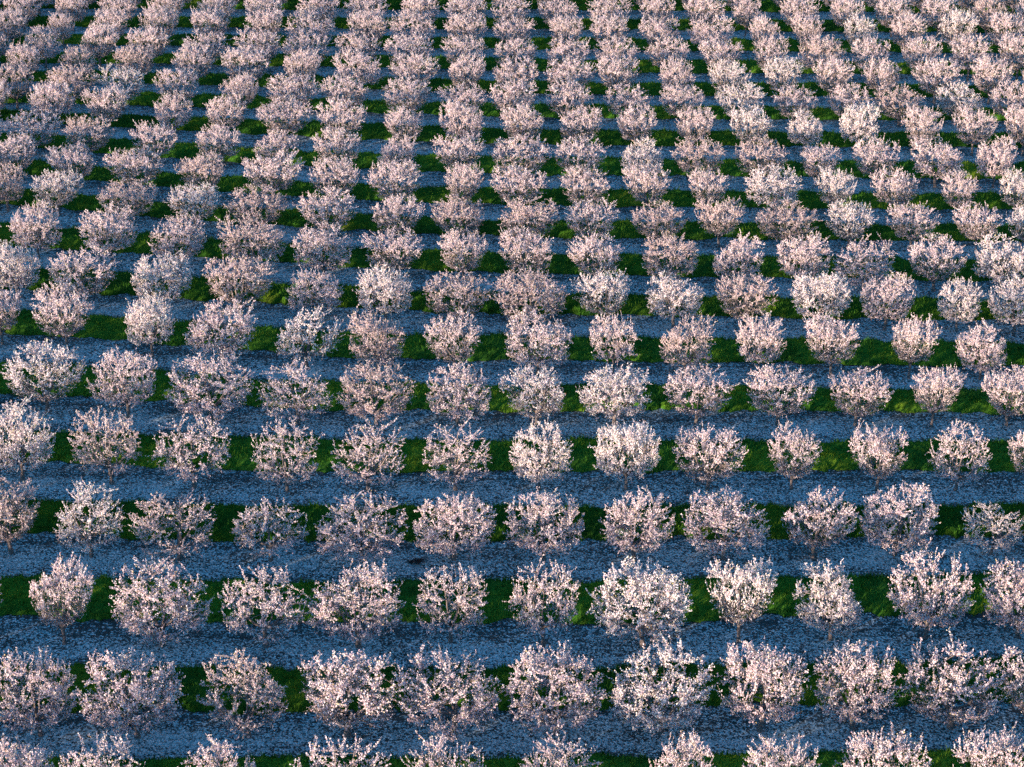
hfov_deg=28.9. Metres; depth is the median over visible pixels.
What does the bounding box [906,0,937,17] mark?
almond tree
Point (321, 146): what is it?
almond tree
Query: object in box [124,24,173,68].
almond tree
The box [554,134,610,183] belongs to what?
almond tree
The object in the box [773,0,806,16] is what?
almond tree
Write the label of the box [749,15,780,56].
almond tree
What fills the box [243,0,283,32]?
almond tree
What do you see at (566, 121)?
almond tree
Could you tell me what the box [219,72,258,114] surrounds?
almond tree
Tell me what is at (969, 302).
almond tree
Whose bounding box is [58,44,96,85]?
almond tree
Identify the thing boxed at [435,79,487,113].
almond tree
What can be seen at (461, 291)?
almond tree
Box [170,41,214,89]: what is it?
almond tree
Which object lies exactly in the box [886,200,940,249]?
almond tree
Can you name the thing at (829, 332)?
almond tree
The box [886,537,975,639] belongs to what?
almond tree
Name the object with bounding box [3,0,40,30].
almond tree
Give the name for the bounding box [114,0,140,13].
almond tree
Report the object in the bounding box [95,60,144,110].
almond tree
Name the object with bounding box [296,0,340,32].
almond tree
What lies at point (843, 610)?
almond tree
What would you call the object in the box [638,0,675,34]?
almond tree
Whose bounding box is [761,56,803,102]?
almond tree
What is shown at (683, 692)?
almond tree
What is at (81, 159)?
almond tree
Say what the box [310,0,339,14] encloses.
almond tree
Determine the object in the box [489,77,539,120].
almond tree
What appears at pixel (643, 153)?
almond tree
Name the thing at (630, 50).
almond tree
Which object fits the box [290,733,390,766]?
almond tree
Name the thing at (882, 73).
almond tree
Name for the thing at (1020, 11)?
almond tree
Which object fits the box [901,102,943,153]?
almond tree
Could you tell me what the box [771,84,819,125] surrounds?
almond tree
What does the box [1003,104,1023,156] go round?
almond tree
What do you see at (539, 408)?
almond tree
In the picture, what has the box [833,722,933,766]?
almond tree
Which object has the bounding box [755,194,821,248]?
almond tree
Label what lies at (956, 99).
almond tree
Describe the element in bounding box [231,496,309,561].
almond tree
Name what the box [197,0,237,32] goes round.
almond tree
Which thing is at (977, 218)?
almond tree
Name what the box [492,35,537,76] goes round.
almond tree
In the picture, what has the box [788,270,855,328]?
almond tree
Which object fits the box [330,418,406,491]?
almond tree
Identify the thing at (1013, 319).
almond tree
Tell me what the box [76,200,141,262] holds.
almond tree
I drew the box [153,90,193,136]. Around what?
almond tree
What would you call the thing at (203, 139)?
almond tree
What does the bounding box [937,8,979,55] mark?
almond tree
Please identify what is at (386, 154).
almond tree
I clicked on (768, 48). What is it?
almond tree
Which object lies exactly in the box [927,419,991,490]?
almond tree
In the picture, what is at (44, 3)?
almond tree
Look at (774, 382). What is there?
almond tree
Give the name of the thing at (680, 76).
almond tree
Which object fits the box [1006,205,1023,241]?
almond tree
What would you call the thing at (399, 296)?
almond tree
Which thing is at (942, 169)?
almond tree
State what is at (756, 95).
almond tree
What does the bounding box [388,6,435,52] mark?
almond tree
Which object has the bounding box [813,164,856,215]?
almond tree
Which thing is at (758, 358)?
almond tree
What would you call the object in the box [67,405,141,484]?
almond tree
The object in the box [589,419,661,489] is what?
almond tree
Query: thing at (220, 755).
almond tree
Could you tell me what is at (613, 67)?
almond tree
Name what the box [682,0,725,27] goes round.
almond tree
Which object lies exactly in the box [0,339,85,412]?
almond tree
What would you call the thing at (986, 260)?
almond tree
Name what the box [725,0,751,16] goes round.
almond tree
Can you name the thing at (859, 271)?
almond tree
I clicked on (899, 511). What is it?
almond tree
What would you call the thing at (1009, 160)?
almond tree
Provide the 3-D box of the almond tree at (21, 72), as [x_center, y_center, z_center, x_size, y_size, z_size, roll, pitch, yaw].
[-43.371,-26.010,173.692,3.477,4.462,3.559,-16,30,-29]
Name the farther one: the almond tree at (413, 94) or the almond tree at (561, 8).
the almond tree at (561, 8)
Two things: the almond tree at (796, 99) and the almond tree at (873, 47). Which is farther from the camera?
the almond tree at (873, 47)
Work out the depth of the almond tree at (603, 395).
118.89 m
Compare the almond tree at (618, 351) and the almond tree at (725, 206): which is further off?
the almond tree at (725, 206)
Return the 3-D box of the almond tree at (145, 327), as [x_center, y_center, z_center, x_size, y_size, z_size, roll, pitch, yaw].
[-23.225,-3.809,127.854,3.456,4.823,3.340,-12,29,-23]
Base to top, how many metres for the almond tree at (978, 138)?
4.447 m
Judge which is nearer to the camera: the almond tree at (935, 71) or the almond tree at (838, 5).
the almond tree at (935, 71)
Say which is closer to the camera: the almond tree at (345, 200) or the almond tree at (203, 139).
the almond tree at (345, 200)
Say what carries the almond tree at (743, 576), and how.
on the ground at (182, 732)
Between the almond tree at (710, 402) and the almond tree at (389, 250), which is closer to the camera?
the almond tree at (710, 402)
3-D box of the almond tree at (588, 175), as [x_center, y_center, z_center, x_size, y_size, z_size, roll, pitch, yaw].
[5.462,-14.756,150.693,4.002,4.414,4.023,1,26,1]
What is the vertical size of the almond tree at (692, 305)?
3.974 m
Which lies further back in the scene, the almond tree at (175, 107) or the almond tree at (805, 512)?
the almond tree at (175, 107)
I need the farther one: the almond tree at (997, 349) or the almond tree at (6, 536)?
the almond tree at (997, 349)
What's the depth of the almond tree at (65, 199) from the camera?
150.11 m
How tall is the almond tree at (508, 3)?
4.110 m
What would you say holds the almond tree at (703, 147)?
on the ground at (182, 732)
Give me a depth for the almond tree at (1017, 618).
98.18 m
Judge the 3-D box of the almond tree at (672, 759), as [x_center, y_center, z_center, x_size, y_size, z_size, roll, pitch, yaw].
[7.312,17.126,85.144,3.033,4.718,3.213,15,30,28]
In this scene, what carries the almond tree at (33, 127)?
on the ground at (182, 732)
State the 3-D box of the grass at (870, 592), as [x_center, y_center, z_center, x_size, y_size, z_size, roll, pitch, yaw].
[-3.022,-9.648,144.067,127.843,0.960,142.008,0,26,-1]
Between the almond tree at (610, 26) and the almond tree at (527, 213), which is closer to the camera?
the almond tree at (527, 213)
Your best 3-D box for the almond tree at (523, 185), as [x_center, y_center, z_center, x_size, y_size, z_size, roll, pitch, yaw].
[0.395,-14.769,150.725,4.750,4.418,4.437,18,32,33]
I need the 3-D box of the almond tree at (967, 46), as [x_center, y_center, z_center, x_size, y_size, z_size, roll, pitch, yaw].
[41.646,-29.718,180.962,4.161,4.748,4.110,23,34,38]
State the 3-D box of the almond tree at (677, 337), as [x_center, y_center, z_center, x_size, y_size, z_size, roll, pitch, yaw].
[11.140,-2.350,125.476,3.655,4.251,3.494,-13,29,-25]
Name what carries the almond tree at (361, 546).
on the ground at (182, 732)
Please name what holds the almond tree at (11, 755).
on the ground at (182, 732)
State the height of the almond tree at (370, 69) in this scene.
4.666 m
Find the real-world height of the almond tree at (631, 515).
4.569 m
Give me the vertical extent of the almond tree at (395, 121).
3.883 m
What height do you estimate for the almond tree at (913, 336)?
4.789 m
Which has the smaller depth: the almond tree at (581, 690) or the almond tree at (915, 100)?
the almond tree at (581, 690)
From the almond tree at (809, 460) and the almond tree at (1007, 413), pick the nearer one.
the almond tree at (809, 460)
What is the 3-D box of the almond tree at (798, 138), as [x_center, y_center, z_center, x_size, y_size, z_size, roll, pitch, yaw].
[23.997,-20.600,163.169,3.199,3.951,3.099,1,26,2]
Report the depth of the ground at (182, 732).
114.33 m
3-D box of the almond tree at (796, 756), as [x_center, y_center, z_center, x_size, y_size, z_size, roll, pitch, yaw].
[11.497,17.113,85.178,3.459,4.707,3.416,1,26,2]
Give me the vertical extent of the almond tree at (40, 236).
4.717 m
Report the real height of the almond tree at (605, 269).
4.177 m
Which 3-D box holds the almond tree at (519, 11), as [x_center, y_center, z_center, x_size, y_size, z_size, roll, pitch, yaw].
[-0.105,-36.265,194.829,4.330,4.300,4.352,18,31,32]
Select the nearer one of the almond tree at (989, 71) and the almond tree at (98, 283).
the almond tree at (98, 283)
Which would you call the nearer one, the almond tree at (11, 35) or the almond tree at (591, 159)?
the almond tree at (591, 159)
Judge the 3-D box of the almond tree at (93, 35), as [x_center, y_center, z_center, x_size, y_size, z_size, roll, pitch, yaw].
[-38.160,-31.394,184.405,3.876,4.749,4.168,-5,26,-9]
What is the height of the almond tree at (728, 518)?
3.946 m
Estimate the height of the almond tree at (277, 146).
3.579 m
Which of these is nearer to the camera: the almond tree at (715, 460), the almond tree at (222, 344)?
the almond tree at (715, 460)
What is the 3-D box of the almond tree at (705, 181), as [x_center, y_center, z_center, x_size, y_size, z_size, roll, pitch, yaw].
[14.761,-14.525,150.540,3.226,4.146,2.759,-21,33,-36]
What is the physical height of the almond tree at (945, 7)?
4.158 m
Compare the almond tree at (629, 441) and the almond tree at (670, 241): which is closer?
the almond tree at (629, 441)
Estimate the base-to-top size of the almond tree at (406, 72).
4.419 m
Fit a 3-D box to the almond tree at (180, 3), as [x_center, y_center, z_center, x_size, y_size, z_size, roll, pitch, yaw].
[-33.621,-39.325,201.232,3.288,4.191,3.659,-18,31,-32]
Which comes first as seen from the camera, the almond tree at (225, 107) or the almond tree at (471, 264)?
the almond tree at (471, 264)
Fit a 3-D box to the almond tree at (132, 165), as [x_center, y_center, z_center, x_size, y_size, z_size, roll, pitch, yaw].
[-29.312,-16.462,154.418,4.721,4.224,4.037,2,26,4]
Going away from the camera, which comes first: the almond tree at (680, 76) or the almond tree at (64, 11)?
the almond tree at (680, 76)
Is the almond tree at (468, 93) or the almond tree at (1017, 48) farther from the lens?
the almond tree at (1017, 48)
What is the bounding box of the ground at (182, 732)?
[0,0,1023,763]
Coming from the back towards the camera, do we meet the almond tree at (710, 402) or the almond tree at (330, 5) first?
the almond tree at (330, 5)
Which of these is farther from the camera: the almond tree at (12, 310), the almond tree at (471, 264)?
the almond tree at (471, 264)
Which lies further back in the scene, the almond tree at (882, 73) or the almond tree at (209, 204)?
the almond tree at (882, 73)
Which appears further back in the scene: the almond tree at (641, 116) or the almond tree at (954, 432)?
the almond tree at (641, 116)
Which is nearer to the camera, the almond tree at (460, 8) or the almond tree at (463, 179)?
the almond tree at (463, 179)
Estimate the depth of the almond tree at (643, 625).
97.04 m
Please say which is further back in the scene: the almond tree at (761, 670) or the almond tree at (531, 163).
the almond tree at (531, 163)
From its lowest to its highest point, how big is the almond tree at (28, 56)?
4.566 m
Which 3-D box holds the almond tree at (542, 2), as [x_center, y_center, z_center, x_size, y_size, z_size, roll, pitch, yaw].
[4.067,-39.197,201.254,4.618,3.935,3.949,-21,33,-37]
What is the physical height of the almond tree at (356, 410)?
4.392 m
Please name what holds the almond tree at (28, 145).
on the ground at (182, 732)
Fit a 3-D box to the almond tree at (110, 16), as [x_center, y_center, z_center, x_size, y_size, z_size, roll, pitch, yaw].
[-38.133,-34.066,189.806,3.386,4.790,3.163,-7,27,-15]
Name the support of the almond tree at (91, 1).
on the ground at (182, 732)
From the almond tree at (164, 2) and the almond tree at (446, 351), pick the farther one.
the almond tree at (164, 2)
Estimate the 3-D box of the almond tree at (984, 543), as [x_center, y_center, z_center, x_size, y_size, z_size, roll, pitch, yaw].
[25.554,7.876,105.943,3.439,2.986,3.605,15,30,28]
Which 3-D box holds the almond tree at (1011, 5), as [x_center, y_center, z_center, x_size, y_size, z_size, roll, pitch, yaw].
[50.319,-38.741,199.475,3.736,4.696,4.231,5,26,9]
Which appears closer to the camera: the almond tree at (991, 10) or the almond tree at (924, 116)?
the almond tree at (924, 116)
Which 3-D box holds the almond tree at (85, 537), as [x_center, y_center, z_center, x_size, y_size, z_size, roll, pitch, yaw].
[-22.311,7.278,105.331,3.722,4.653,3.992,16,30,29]
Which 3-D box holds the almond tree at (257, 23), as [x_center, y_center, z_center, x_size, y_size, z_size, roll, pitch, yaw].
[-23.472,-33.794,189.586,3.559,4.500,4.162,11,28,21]
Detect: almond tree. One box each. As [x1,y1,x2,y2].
[0,6,28,48]
[0,32,11,56]
[0,61,34,108]
[0,77,11,108]
[0,108,63,154]
[0,130,37,180]
[0,161,28,210]
[0,238,40,298]
[0,287,21,344]
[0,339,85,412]
[0,394,60,480]
[0,477,42,553]
[0,646,78,736]
[0,733,55,766]
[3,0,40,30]
[5,38,41,80]
[6,195,62,258]
[19,0,54,13]
[24,25,61,67]
[26,79,75,128]
[29,167,83,216]
[29,280,94,349]
[29,551,94,644]
[45,63,98,110]
[45,140,96,187]
[46,11,74,48]
[46,238,120,305]
[53,731,144,766]
[54,0,88,31]
[54,480,126,557]
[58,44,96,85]
[62,113,114,159]
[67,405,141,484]
[71,0,97,13]
[73,647,188,738]
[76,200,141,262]
[80,22,120,68]
[81,81,129,132]
[84,346,157,417]
[94,4,129,49]
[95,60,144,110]
[97,0,137,31]
[98,177,158,223]
[102,145,165,193]
[108,553,212,646]
[112,40,155,87]
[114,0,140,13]
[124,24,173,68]
[124,290,177,357]
[128,119,178,164]
[128,488,216,561]
[130,249,193,307]
[138,5,178,47]
[146,0,184,31]
[147,408,230,487]
[148,212,206,266]
[152,66,198,112]
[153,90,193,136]
[162,178,222,228]
[162,350,256,421]
[167,0,191,13]
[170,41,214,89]
[173,148,225,198]
[178,733,255,766]
[181,27,232,68]
[183,294,257,363]
[190,5,229,49]
[195,121,242,166]
[196,647,288,739]
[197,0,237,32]
[201,252,278,314]
[203,87,247,139]
[213,0,238,11]
[214,211,286,271]
[217,563,311,648]
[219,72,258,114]
[220,44,269,91]
[222,183,286,232]
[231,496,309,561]
[233,23,280,69]
[240,146,304,202]
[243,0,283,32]
[244,4,284,50]
[250,415,324,492]
[254,127,299,172]
[255,92,314,142]
[256,357,333,423]
[265,69,319,116]
[266,0,287,7]
[275,304,344,369]
[280,29,334,64]
[282,5,335,48]
[282,45,321,93]
[285,265,343,317]
[290,218,354,275]
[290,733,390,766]
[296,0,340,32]
[296,185,357,236]
[297,649,413,737]
[301,558,405,648]
[308,154,359,206]
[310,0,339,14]
[310,125,361,175]
[313,489,408,565]
[315,97,367,146]
[320,72,370,117]
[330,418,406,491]
[331,48,383,95]
[335,31,381,63]
[336,358,416,425]
[342,0,389,31]
[346,7,388,51]
[346,305,407,371]
[352,262,412,322]
[356,0,382,10]
[359,221,423,279]
[362,156,423,210]
[370,193,424,240]
[378,132,418,175]
[381,75,431,119]
[383,31,434,72]
[383,102,424,148]
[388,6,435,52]
[388,50,439,91]
[395,640,504,742]
[401,0,439,32]
[401,730,485,766]
[412,491,496,560]
[412,564,488,642]
[420,415,491,490]
[422,266,493,323]
[423,303,483,374]
[425,360,490,424]
[430,131,485,180]
[431,190,484,238]
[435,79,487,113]
[437,227,488,281]
[439,99,484,146]
[440,33,485,75]
[443,0,487,33]
[443,10,486,53]
[445,161,483,207]
[448,53,485,94]
[489,0,532,33]
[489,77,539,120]
[489,133,555,182]
[489,160,549,214]
[489,265,568,326]
[492,12,535,49]
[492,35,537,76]
[492,55,539,98]
[497,0,520,11]
[497,195,560,245]
[497,363,565,424]
[498,225,555,282]
[500,101,543,150]
[501,640,607,735]
[502,551,580,646]
[503,306,572,375]
[503,487,584,560]
[509,414,573,490]
[518,732,603,766]
[537,0,566,14]
[537,0,578,33]
[543,35,591,75]
[543,55,596,101]
[544,80,594,119]
[548,13,585,54]
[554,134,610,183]
[558,103,603,152]
[559,163,609,207]
[563,197,619,246]
[567,230,622,282]
[570,268,631,326]
[576,363,652,424]
[585,554,692,647]
[586,0,633,34]
[589,12,629,54]
[589,310,641,375]
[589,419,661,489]
[592,35,640,78]
[595,52,640,101]
[598,487,675,560]
[599,635,715,735]
[603,82,651,124]
[616,101,657,149]
[619,135,663,176]
[621,160,672,215]
[631,199,686,246]
[634,0,660,13]
[637,12,680,52]
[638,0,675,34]
[641,229,698,286]
[643,34,690,78]
[645,270,704,326]
[648,728,715,766]
[659,81,705,124]
[659,310,715,375]
[660,53,695,101]
[663,365,739,424]
[669,136,725,182]
[672,422,747,489]
[676,105,715,151]
[680,487,771,559]
[682,0,710,13]
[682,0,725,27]
[686,12,735,55]
[687,165,728,214]
[693,196,745,247]
[697,35,743,79]
[704,556,778,642]
[707,55,751,99]
[712,228,764,285]
[713,637,810,732]
[714,271,778,326]
[715,81,767,125]
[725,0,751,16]
[727,104,774,151]
[731,0,760,35]
[732,134,789,176]
[733,311,785,373]
[742,731,821,766]
[743,163,803,216]
[743,363,816,425]
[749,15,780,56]
[752,33,790,79]
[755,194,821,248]
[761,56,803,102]
[767,417,822,489]
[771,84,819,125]
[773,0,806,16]
[776,231,832,286]
[780,0,821,36]
[780,486,859,557]
[786,106,822,154]
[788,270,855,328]
[791,12,824,55]
[792,558,863,640]
[797,34,847,79]
[800,144,842,185]
[802,310,859,377]
[810,639,904,729]
[812,56,855,102]
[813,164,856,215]
[821,0,842,16]
[824,195,877,249]
[826,82,872,124]
[828,365,894,425]
[829,0,864,36]
[832,233,897,290]
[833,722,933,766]
[839,101,880,154]
[843,7,877,56]
[847,418,907,489]
[849,35,891,80]
[851,133,902,186]
[859,271,916,329]
[859,480,940,555]
[860,55,901,101]
[864,0,891,17]
[870,164,920,217]
[871,81,925,126]
[874,0,912,36]
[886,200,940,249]
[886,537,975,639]
[888,10,927,57]
[891,313,942,378]
[899,630,1007,729]
[901,33,942,80]
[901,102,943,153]
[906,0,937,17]
[907,232,966,291]
[910,55,961,103]
[910,134,963,187]
[910,362,967,426]
[919,0,959,37]
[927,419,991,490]
[935,80,985,126]
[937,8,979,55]
[937,272,985,331]
[940,169,980,217]
[947,31,992,81]
[951,103,996,155]
[951,721,1023,766]
[952,201,1002,251]
[953,318,1007,379]
[957,0,988,17]
[960,501,1023,554]
[970,53,1014,104]
[972,0,1008,37]
[973,230,1023,292]
[975,136,1018,187]
[980,558,1023,637]
[981,362,1023,426]
[987,7,1023,58]
[987,271,1023,332]
[988,80,1023,125]
[997,30,1023,81]
[997,644,1023,714]
[998,0,1023,18]
[999,168,1023,217]
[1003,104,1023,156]
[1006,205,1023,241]
[1007,430,1023,474]
[1014,0,1023,25]
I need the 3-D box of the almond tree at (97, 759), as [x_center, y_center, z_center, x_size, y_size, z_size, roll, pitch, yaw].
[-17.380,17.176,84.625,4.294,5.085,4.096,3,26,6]
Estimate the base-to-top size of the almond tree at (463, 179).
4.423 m
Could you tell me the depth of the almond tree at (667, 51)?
181.19 m
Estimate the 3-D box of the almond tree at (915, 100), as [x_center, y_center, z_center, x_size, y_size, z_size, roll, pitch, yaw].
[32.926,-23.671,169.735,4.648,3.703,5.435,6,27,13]
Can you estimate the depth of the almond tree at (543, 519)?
104.77 m
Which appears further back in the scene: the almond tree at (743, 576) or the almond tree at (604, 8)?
the almond tree at (604, 8)
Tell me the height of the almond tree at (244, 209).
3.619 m
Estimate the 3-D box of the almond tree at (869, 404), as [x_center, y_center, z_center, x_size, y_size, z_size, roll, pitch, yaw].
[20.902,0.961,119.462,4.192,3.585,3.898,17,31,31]
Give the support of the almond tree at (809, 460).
on the ground at (182, 732)
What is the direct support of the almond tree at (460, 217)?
on the ground at (182, 732)
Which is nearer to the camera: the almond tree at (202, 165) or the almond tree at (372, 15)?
the almond tree at (202, 165)
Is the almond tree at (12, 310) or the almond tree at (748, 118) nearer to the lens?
the almond tree at (12, 310)
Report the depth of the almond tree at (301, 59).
177.14 m
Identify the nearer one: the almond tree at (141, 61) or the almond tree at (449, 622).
the almond tree at (449, 622)
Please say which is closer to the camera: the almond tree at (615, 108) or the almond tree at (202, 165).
the almond tree at (202, 165)
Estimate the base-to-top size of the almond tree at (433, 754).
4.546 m
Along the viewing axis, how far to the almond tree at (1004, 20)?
186.71 m
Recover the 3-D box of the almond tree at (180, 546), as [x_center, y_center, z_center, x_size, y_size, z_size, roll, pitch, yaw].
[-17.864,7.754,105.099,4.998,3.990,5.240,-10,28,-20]
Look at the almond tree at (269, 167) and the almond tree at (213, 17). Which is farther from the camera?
the almond tree at (213, 17)
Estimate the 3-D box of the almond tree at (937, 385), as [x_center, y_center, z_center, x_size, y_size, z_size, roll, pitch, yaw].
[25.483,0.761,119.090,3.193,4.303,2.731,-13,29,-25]
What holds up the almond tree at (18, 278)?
on the ground at (182, 732)
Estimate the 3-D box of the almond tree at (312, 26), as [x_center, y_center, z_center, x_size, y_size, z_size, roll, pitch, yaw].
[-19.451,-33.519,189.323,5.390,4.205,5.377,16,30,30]
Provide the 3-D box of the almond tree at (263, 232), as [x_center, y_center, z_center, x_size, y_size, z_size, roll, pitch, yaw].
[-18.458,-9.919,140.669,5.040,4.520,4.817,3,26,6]
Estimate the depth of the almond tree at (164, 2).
194.61 m
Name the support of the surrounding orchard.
on the ground at (182, 732)
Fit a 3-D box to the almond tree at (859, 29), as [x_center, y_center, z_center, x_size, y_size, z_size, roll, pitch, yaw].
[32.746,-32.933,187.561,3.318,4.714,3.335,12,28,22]
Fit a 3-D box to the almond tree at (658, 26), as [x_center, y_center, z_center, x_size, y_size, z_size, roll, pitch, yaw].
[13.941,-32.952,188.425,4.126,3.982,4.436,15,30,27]
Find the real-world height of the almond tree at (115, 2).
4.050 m
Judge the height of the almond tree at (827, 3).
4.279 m
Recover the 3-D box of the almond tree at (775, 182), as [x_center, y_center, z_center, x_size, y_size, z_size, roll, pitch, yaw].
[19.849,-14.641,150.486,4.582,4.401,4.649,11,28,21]
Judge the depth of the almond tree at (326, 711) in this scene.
90.27 m
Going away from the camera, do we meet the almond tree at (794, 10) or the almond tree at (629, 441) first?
the almond tree at (629, 441)
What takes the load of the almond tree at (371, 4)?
on the ground at (182, 732)
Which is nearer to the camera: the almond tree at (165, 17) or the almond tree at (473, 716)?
the almond tree at (473, 716)
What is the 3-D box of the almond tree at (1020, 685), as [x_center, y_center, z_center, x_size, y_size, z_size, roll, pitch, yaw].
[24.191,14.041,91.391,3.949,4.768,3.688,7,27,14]
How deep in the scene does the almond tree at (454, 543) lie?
104.66 m
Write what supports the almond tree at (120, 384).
on the ground at (182, 732)
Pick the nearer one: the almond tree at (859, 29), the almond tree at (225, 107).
the almond tree at (225, 107)
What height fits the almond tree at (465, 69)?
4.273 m
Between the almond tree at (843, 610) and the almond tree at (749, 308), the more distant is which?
the almond tree at (749, 308)
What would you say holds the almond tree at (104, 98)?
on the ground at (182, 732)
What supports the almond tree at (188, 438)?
on the ground at (182, 732)
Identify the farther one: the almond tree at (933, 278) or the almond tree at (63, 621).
the almond tree at (933, 278)
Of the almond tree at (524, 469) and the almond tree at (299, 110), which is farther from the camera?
the almond tree at (299, 110)
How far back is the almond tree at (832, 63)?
174.66 m
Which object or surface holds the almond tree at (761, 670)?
on the ground at (182, 732)
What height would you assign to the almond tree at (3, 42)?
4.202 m
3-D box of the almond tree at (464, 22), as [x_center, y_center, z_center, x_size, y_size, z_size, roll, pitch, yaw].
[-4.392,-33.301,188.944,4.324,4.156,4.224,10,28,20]
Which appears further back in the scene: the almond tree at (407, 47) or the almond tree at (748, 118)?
the almond tree at (407, 47)
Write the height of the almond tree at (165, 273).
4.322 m
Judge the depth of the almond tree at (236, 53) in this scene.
177.59 m
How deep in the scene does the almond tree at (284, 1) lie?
201.11 m
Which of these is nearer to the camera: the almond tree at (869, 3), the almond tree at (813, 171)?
the almond tree at (813, 171)
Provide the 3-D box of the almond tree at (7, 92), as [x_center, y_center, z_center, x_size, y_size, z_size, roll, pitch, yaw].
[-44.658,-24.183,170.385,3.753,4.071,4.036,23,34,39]
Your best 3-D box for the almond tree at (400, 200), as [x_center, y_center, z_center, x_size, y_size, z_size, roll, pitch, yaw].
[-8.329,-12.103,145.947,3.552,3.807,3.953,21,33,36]
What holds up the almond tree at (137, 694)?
on the ground at (182, 732)
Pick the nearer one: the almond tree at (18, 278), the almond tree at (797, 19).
the almond tree at (18, 278)
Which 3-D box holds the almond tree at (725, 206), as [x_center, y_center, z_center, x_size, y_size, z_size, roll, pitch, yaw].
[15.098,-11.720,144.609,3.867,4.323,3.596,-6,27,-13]
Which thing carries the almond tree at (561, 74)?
on the ground at (182, 732)
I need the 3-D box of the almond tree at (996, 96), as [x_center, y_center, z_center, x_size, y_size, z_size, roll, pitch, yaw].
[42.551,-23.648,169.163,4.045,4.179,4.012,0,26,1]
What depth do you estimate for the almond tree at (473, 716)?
90.87 m
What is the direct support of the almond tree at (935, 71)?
on the ground at (182, 732)
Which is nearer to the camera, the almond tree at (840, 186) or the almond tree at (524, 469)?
the almond tree at (524, 469)
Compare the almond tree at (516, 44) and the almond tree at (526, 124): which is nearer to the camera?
the almond tree at (526, 124)
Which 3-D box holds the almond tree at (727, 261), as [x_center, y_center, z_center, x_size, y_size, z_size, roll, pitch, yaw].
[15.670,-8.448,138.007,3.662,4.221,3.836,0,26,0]
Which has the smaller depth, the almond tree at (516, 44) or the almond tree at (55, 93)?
the almond tree at (55, 93)
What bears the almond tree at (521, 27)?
on the ground at (182, 732)
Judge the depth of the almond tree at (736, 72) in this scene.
175.10 m
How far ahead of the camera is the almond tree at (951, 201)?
149.87 m
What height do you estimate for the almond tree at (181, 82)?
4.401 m
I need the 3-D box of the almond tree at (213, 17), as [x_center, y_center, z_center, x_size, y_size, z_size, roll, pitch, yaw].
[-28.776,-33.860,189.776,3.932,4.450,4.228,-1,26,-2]
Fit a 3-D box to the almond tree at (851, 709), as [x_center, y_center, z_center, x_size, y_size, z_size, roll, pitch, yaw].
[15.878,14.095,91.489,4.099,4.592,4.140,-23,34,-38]
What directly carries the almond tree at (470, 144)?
on the ground at (182, 732)
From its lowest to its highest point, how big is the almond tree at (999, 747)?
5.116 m
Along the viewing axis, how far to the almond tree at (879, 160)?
155.82 m
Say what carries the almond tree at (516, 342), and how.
on the ground at (182, 732)
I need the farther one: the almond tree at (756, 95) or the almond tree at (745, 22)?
the almond tree at (745, 22)
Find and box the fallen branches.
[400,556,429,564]
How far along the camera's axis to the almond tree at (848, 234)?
144.22 m
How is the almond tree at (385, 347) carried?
on the ground at (182, 732)
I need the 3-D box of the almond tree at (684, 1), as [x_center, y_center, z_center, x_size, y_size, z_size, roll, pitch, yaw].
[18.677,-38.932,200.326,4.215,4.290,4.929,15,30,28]
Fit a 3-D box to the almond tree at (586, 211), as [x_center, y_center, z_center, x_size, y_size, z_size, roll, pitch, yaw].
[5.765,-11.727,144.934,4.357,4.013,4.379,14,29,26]
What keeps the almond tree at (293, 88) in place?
on the ground at (182, 732)
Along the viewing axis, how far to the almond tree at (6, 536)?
105.44 m
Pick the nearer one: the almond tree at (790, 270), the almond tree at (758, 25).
the almond tree at (790, 270)
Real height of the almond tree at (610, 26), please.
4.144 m
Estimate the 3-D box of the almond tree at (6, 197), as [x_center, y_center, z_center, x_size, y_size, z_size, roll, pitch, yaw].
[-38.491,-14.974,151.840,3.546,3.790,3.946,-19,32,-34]
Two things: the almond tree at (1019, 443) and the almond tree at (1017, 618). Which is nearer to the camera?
the almond tree at (1017, 618)
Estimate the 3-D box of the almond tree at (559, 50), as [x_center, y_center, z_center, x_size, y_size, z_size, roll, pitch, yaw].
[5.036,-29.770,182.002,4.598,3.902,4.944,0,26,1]
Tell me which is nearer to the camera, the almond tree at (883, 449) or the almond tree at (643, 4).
the almond tree at (883, 449)
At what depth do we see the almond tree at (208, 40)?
183.97 m
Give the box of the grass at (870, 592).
[0,0,1023,766]
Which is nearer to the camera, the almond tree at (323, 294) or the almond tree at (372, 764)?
the almond tree at (372, 764)
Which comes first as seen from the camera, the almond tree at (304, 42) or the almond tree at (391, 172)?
the almond tree at (391, 172)
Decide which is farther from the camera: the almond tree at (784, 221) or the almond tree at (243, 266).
the almond tree at (784, 221)
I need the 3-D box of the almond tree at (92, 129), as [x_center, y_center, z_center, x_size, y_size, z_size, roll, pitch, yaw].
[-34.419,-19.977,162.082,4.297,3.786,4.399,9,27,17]
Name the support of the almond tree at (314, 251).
on the ground at (182, 732)
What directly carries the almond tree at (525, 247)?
on the ground at (182, 732)
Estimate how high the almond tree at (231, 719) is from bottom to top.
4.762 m
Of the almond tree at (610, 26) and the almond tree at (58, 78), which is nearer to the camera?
the almond tree at (58, 78)
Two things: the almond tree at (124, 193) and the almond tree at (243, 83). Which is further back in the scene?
the almond tree at (243, 83)
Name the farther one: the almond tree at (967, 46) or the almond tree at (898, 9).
the almond tree at (898, 9)
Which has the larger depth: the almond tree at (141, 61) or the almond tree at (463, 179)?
the almond tree at (141, 61)
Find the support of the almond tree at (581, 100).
on the ground at (182, 732)
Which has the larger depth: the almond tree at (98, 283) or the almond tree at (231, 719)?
the almond tree at (98, 283)

